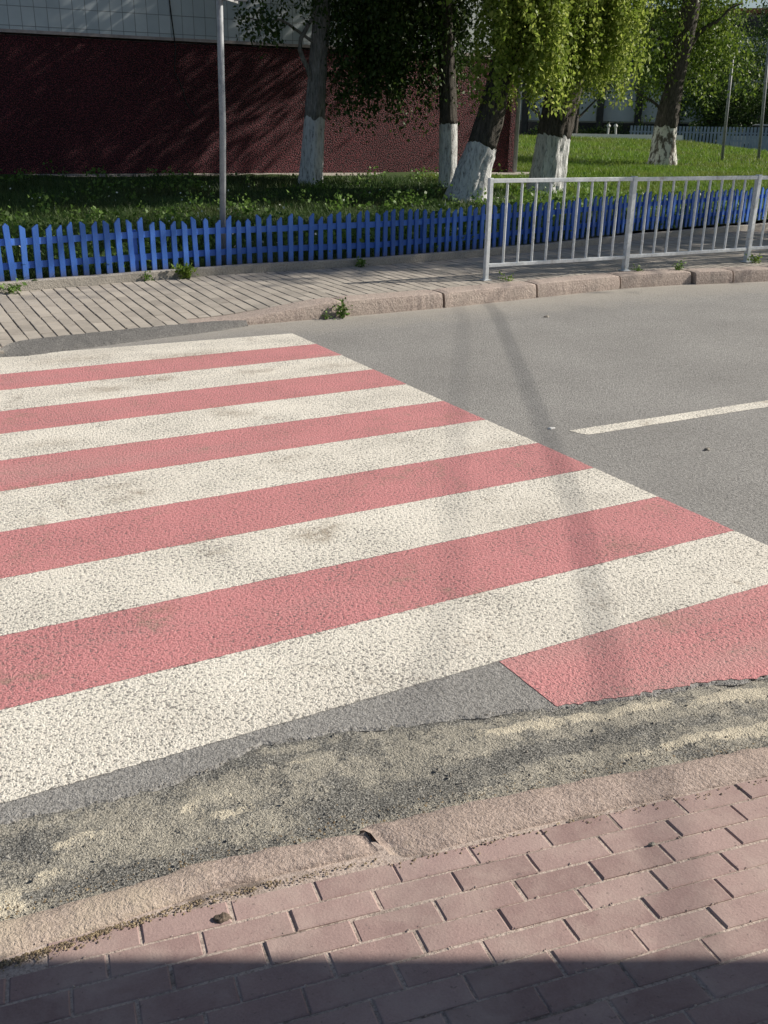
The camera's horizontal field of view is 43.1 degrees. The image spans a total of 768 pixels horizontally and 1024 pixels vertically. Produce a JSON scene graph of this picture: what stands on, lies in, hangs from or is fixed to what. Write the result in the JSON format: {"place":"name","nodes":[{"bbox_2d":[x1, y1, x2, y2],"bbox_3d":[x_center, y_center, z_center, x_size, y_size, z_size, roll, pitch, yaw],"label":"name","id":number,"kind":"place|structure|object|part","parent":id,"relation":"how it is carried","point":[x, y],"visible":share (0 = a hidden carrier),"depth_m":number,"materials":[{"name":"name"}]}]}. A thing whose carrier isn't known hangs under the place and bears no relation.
{"place":"outdoors","nodes":[
{"label":"outdoors","id":0,"kind":"place"},
{"bbox_2d":[25,172,528,176],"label":"wall footpath","id":1,"kind":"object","parent":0,"point":[327,174],"depth_m":21.55,"materials":[{"name":"concrete"}]},
{"bbox_2d":[0,777,767,1023],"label":"pavement","id":2,"kind":"structure","parent":0,"point":[639,1006],"depth_m":2.09,"materials":[{"name":"red brick"}]},
{"bbox_2d":[212,912,231,923],"bbox_3d":[-0.360,0.903,2.166,0.042,0.014,0.030,-11,24,-27],"label":"dirt clod","id":3,"kind":"object","parent":2,"relation":"on","point":[222,917],"visible":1,"depth_m":2.16,"materials":[{"name":"soil"}]},
{"bbox_2d":[0,780,767,970],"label":"leaf litter","id":4,"kind":"object","parent":2,"relation":"on","point":[97,933],"visible":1,"depth_m":2.16,"materials":[{"name":"brown plant"}]},
{"bbox_2d":[0,747,767,958],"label":"kerb","id":5,"kind":"structure","parent":2,"relation":"on","point":[444,827],"depth_m":2.44,"materials":[{"name":"beige concrete"}]},
{"bbox_2d":[35,795,751,1022],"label":"joint crumbs","id":6,"kind":"object","parent":2,"relation":"on","point":[458,974],"visible":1,"depth_m":2.11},
{"bbox_2d":[648,842,655,846],"bbox_3d":[0.661,0.818,2.397,0.024,0.008,0.013,-11,24,-27],"label":"pebble","id":7,"kind":"object","parent":2,"relation":"on","point":[651,844],"visible":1,"depth_m":2.40,"materials":[{"name":"stone"}]},
{"bbox_2d":[0,281,767,823],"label":"road","id":8,"kind":"structure","parent":0,"point":[568,365],"depth_m":6.92,"materials":[{"name":"grey asphalt"}]},
{"bbox_2d":[0,320,247,356],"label":"asphalt ramp","id":9,"kind":"structure","parent":8,"relation":"on","point":[45,345],"depth_m":8.31,"materials":[{"name":"grey asphalt"}]},
{"bbox_2d":[332,297,352,318],"bbox_3d":[-0.396,-1.966,9.478,0.195,0.271,0.153,13,25,29],"label":"weed","id":10,"kind":"object","parent":8,"relation":"on","point":[344,310],"visible":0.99,"depth_m":9.47,"materials":[{"name":"green plant"}]},
{"bbox_2d":[0,333,767,802],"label":"zebra crossing","id":11,"kind":"object","parent":8,"relation":"on","point":[592,559],"visible":1,"depth_m":4.21,"materials":[{"name":"white paint"}]},
{"bbox_2d":[0,679,767,920],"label":"gutter","id":12,"kind":"object","parent":8,"relation":"on","point":[235,817],"visible":0.88,"depth_m":2.77,"materials":[{"name":"grey concrete"}]},
{"bbox_2d":[0,734,762,918],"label":"gutter litter","id":13,"kind":"object","parent":12,"relation":"on","point":[299,840],"visible":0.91,"depth_m":2.55,"materials":[{"name":"brown plant"}]},
{"bbox_2d":[0,679,767,917],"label":"gutter grit","id":14,"kind":"object","parent":12,"relation":"on","point":[360,792],"visible":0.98,"depth_m":2.72,"materials":[{"name":"sand"}]},
{"bbox_2d":[12,680,766,901],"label":"gutter stones","id":15,"kind":"object","parent":12,"relation":"on","point":[245,844],"visible":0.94,"depth_m":2.75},
{"bbox_2d":[12,676,764,822],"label":"asphalt crumbs","id":16,"kind":"object","parent":8,"relation":"on","point":[206,770],"visible":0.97,"depth_m":2.99,"materials":[{"name":"grey asphalt"}]},
{"bbox_2d":[188,265,767,324],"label":"kerb","id":17,"kind":"structure","parent":8,"relation":"on","point":[378,303],"depth_m":10.45,"materials":[{"name":"grey concrete"}]},
{"bbox_2d":[672,258,685,269],"bbox_3d":[3.634,-3.037,11.962,0.128,0.172,0.183,21,29,40],"label":"weed","id":18,"kind":"object","parent":17,"relation":"on","point":[677,267],"visible":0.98,"depth_m":11.95,"materials":[{"name":"green plant"}]},
{"bbox_2d":[568,400,767,434],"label":"lane line","id":19,"kind":"object","parent":8,"relation":"on","point":[663,419],"visible":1,"depth_m":6.35,"materials":[{"name":"white paint"}]},
{"bbox_2d":[0,229,767,353],"bbox_3d":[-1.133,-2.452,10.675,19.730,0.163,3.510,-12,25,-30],"label":"pavement","id":20,"kind":"structure","parent":0,"point":[261,290],"depth_m":10.41,"materials":[{"name":"grey concrete"}]},
{"bbox_2d":[0,278,21,293],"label":"weed","id":21,"kind":"object","parent":20,"relation":"on","point":[11,289],"visible":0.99,"depth_m":9.68,"materials":[{"name":"green plant"}]},
{"bbox_2d":[141,271,154,280],"bbox_3d":[-2.572,-2.557,10.556,0.156,0.141,0.176,-11,24,-27],"label":"weed","id":22,"kind":"object","parent":20,"relation":"on","point":[147,276],"visible":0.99,"depth_m":10.56,"materials":[{"name":"green plant"}]},
{"bbox_2d":[171,262,197,278],"bbox_3d":[-2.202,-2.663,10.749,0.302,0.250,0.279,-1,22,-4],"label":"weed","id":23,"kind":"object","parent":20,"relation":"on","point":[185,272],"visible":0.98,"depth_m":10.70,"materials":[{"name":"green plant"}]},
{"bbox_2d":[355,256,368,266],"bbox_3d":[-0.262,-3.018,11.814,0.183,0.176,0.187,-11,24,-27],"label":"weed","id":24,"kind":"object","parent":20,"relation":"on","point":[360,261],"visible":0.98,"depth_m":11.81,"materials":[{"name":"green plant"}]},
{"bbox_2d":[0,223,767,292],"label":"concrete edging","id":25,"kind":"object","parent":20,"relation":"on","point":[69,281],"visible":0.64,"depth_m":11.65,"materials":[{"name":"grey concrete"}]},
{"bbox_2d":[498,271,513,281],"bbox_3d":[1.383,-2.640,10.974,0.208,0.149,0.184,6,22,13],"label":"weed","id":26,"kind":"object","parent":20,"relation":"on","point":[510,277],"visible":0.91,"depth_m":10.94,"materials":[{"name":"green plant"}]},
{"bbox_2d":[479,174,767,280],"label":"pedestrian railing","id":27,"kind":"object","parent":20,"relation":"on","point":[627,255],"visible":1,"depth_m":11.60,"materials":[{"name":"metal"}]},
{"bbox_2d":[745,253,761,262],"bbox_3d":[4.851,-3.337,12.757,0.213,0.167,0.188,9,23,18],"label":"weed","id":28,"kind":"object","parent":20,"relation":"on","point":[755,259],"visible":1,"depth_m":12.74,"materials":[{"name":"green plant"}]},
{"bbox_2d":[0,138,767,285],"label":"lawn","id":29,"kind":"structure","parent":0,"point":[403,174],"depth_m":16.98,"materials":[{"name":"plant"}]},
{"bbox_2d":[216,0,246,264],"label":"sign pole","id":30,"kind":"object","parent":29,"relation":"on","point":[221,67],"visible":0.86,"depth_m":10.81,"materials":[{"name":"grey metal"}]},
{"bbox_2d":[0,0,521,173],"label":"building","id":31,"kind":"structure","parent":29,"relation":"on","point":[89,84],"depth_m":20.62,"materials":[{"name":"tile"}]},
{"bbox_2d":[169,0,195,116],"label":"hanging cable","id":32,"kind":"object","parent":31,"relation":"hanging from","point":[175,59],"visible":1,"depth_m":20.37,"materials":[{"name":"black rubber"}]},
{"bbox_2d":[10,170,596,259],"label":"wild flowers","id":33,"kind":"object","parent":29,"relation":"on","point":[279,212],"visible":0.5,"depth_m":15.10,"materials":[{"name":"white plant"}]},
{"bbox_2d":[233,0,440,184],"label":"lawn tree","id":34,"kind":"object","parent":29,"relation":"on","point":[312,159],"visible":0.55,"depth_m":19.47,"materials":[{"name":"green plant"}]},
{"bbox_2d":[0,187,767,281],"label":"picket fence","id":35,"kind":"object","parent":29,"relation":"on","point":[133,257],"visible":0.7,"depth_m":11.76,"materials":[{"name":"blue paint"}]},
{"bbox_2d":[323,0,490,187],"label":"lawn tree","id":36,"kind":"object","parent":29,"relation":"on","point":[444,56],"visible":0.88,"depth_m":19.69,"materials":[{"name":"green plant"}]},
{"bbox_2d":[436,0,577,202],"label":"lawn tree","id":37,"kind":"object","parent":29,"relation":"on","point":[527,36],"visible":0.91,"depth_m":17.05,"materials":[{"name":"green plant"}]},
{"bbox_2d":[521,72,585,119],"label":"background tree","id":38,"kind":"object","parent":29,"relation":"on","point":[535,111],"visible":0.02,"depth_m":45.74,"materials":[{"name":"green plant"}]},
{"bbox_2d":[525,0,666,193],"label":"lawn tree","id":39,"kind":"object","parent":29,"relation":"on","point":[602,39],"visible":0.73,"depth_m":18.72,"materials":[{"name":"green plant"}]},
{"bbox_2d":[538,7,654,133],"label":"background tree","id":40,"kind":"object","parent":29,"relation":"on","point":[575,129],"visible":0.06,"depth_m":49.81,"materials":[{"name":"green plant"}]},
{"bbox_2d":[572,134,682,140],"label":"parapet","id":41,"kind":"structure","parent":29,"relation":"on","point":[678,137],"depth_m":45.49,"materials":[{"name":"white concrete"}]},
{"bbox_2d":[524,121,750,144],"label":"hedge","id":42,"kind":"object","parent":29,"relation":"on","point":[592,131],"visible":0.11,"depth_m":53.78,"materials":[{"name":"green plant"}]},
{"bbox_2d":[519,8,767,142],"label":"building","id":43,"kind":"structure","parent":29,"relation":"on","point":[602,115],"depth_m":67.63,"materials":[{"name":"grey"}]},
{"bbox_2d":[585,0,763,166],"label":"lawn tree","id":44,"kind":"object","parent":29,"relation":"on","point":[690,27],"visible":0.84,"depth_m":28.30,"materials":[{"name":"green plant"}]},
{"bbox_2d":[630,125,767,150],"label":"slat fence","id":45,"kind":"object","parent":29,"relation":"on","point":[718,133],"visible":0.34,"depth_m":49.16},
{"bbox_2d":[649,2,767,137],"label":"background tree","id":46,"kind":"object","parent":29,"relation":"on","point":[704,119],"visible":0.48,"depth_m":54.36,"materials":[{"name":"green plant"}]},
{"bbox_2d":[721,53,733,159],"bbox_3d":[11.231,-13.215,31.794,0.204,3.366,0.093,-2,22,-7],"label":"metal pole","id":47,"kind":"object","parent":29,"relation":"on","point":[726,118],"visible":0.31,"depth_m":31.84,"materials":[{"name":"metal"}]},
{"bbox_2d":[696,87,767,141],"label":"tall hedge","id":48,"kind":"object","parent":29,"relation":"on","point":[721,119],"visible":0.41,"depth_m":54.41,"materials":[{"name":"green plant"}]},
{"bbox_2d":[718,136,767,149],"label":"slat fence","id":49,"kind":"object","parent":29,"relation":"on","point":[739,140],"visible":0.38,"depth_m":44.19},
{"bbox_2d":[720,0,767,123],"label":"background tree","id":50,"kind":"object","parent":29,"relation":"on","point":[764,25],"visible":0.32,"depth_m":55.52,"materials":[{"name":"green plant"}]},
{"bbox_2d":[725,17,767,130],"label":"balcony block","id":51,"kind":"structure","parent":29,"relation":"on","point":[754,19],"depth_m":62.46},
{"bbox_2d":[729,124,767,148],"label":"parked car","id":52,"kind":"object","parent":29,"relation":"on","point":[758,125],"visible":0.15,"depth_m":51.68,"materials":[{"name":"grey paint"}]},
{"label":"windows","id":53,"kind":"part","parent":52,"relation":"part of","materials":[{"name":"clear glass"}]},
{"bbox_2d":[757,45,767,159],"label":"metal pole","id":54,"kind":"object","parent":29,"relation":"on","point":[762,111],"visible":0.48,"depth_m":32.46,"materials":[{"name":"metal"}]},
{"bbox_2d":[421,133,767,227],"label":"grass","id":55,"kind":"structure","parent":0,"point":[718,166],"depth_m":28.25,"materials":[{"name":"green plant"}]},
{"bbox_2d":[534,219,767,243],"bbox_3d":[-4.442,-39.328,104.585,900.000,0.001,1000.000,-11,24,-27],"label":"ground","id":56,"kind":"structure","parent":0,"point":[731,224],"depth_m":22.26,"materials":[{"name":"soil"}]},
{"bbox_2d":[647,0,767,7],"label":"sky","id":57,"kind":"structure","parent":0,"point":[751,5],"materials":[{"name":"white"}]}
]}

